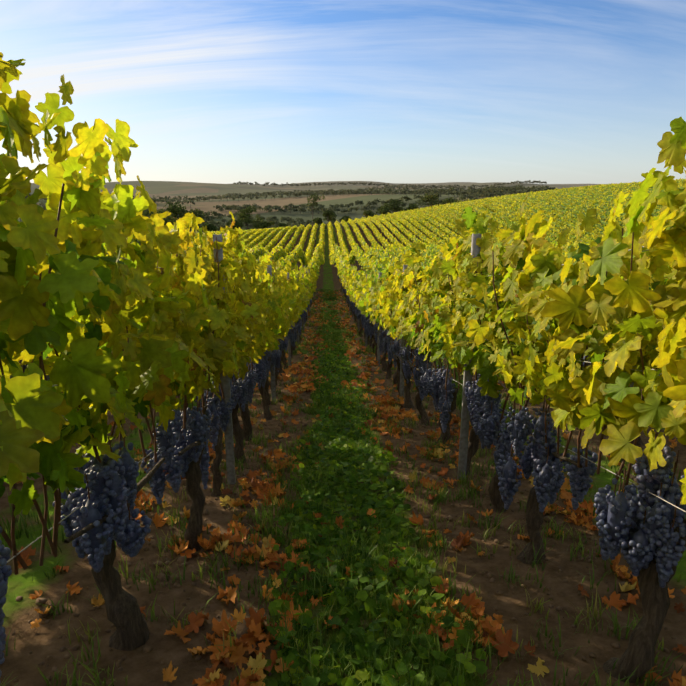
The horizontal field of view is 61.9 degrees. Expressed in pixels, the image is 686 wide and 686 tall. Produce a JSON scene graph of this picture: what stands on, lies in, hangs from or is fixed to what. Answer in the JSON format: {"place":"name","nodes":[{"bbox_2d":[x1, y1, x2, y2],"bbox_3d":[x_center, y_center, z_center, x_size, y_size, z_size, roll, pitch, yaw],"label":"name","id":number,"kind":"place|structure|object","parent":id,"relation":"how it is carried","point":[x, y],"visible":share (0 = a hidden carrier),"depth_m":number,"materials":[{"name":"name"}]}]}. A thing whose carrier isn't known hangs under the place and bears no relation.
{"place":"outdoors","nodes":[
{"label":"outdoors","id":0,"kind":"place"},
{"bbox_2d":[0,181,685,685],"bbox_3d":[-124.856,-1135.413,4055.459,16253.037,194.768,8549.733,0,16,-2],"label":"terrain","id":1,"kind":"structure","parent":0,"point":[42,641],"depth_m":3.21,"materials":[{"name":"brown soil"}]},
{"bbox_2d":[20,183,545,232],"bbox_3d":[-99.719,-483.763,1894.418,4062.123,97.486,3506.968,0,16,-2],"label":"tree trunks","id":2,"kind":"object","parent":1,"relation":"on","point":[393,211],"visible":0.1,"depth_m":1255.46,"materials":[{"name":"plant"}]},
{"bbox_2d":[25,180,573,242],"bbox_3d":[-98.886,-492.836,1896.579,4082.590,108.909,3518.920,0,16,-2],"label":"shrubs","id":3,"kind":"object","parent":2,"relation":"attached to","point":[263,223],"visible":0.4,"depth_m":1240.05,"materials":[{"name":"green plant"}]},
{"bbox_2d":[46,234,633,483],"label":"trellis posts","id":4,"kind":"object","parent":1,"relation":"on","point":[464,426],"visible":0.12,"depth_m":4.72,"materials":[{"name":"grey wood"}]},
{"bbox_2d":[0,52,685,517],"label":"vine leaves","id":5,"kind":"object","parent":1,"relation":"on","point":[156,296],"visible":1,"depth_m":2.08,"materials":[{"name":"green plant"}]},
{"bbox_2d":[0,288,685,685],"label":"grass","id":6,"kind":"structure","parent":1,"relation":"on","point":[270,518],"depth_m":3.38,"materials":[{"name":"green plant"}]},
{"bbox_2d":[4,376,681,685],"bbox_3d":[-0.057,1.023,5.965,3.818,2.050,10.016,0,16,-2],"label":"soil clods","id":7,"kind":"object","parent":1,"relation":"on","point":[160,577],"visible":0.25,"depth_m":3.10,"materials":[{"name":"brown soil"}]},
{"bbox_2d":[4,291,685,685],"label":"fallen leaves","id":8,"kind":"object","parent":1,"relation":"on","point":[502,641],"visible":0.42,"depth_m":3.36,"materials":[{"name":"orange plant"}]},
{"bbox_2d":[18,180,685,682],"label":"vine","id":9,"kind":"object","parent":1,"relation":"on","point":[126,620],"depth_m":3.32,"materials":[{"name":"green plant"}]},
{"bbox_2d":[0,183,658,574],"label":"vine shoots","id":10,"kind":"object","parent":9,"relation":"attached to","point":[58,519],"visible":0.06,"depth_m":2.39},
{"bbox_2d":[0,268,685,676],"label":"grapes","id":11,"kind":"object","parent":9,"relation":"hanging from","point":[110,484],"visible":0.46,"depth_m":2.79,"materials":[{"name":"food"}]},
{"bbox_2d":[50,302,678,526],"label":"grape stems","id":12,"kind":"object","parent":11,"relation":"on","point":[674,473],"visible":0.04,"depth_m":2.29,"materials":[{"name":"plant"}]},
{"bbox_2d":[265,342,487,685],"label":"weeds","id":13,"kind":"object","parent":1,"relation":"on","point":[401,622],"visible":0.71,"depth_m":3.13,"materials":[{"name":"green plant"}]},
{"bbox_2d":[105,178,684,280],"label":"vine leaves","id":14,"kind":"object","parent":1,"relation":"on","point":[337,254],"visible":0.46,"depth_m":125.23,"materials":[{"name":"plant"}]},
{"bbox_2d":[0,0,685,184],"label":"sky","id":15,"kind":"structure","parent":0,"point":[207,91],"materials":[{"name":"blue"}]},
{"bbox_2d":[7,246,685,562],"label":"trellis wires","id":16,"kind":"object","parent":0,"point":[431,367],"depth_m":2.21,"materials":[{"name":"grey metal"}]}
]}

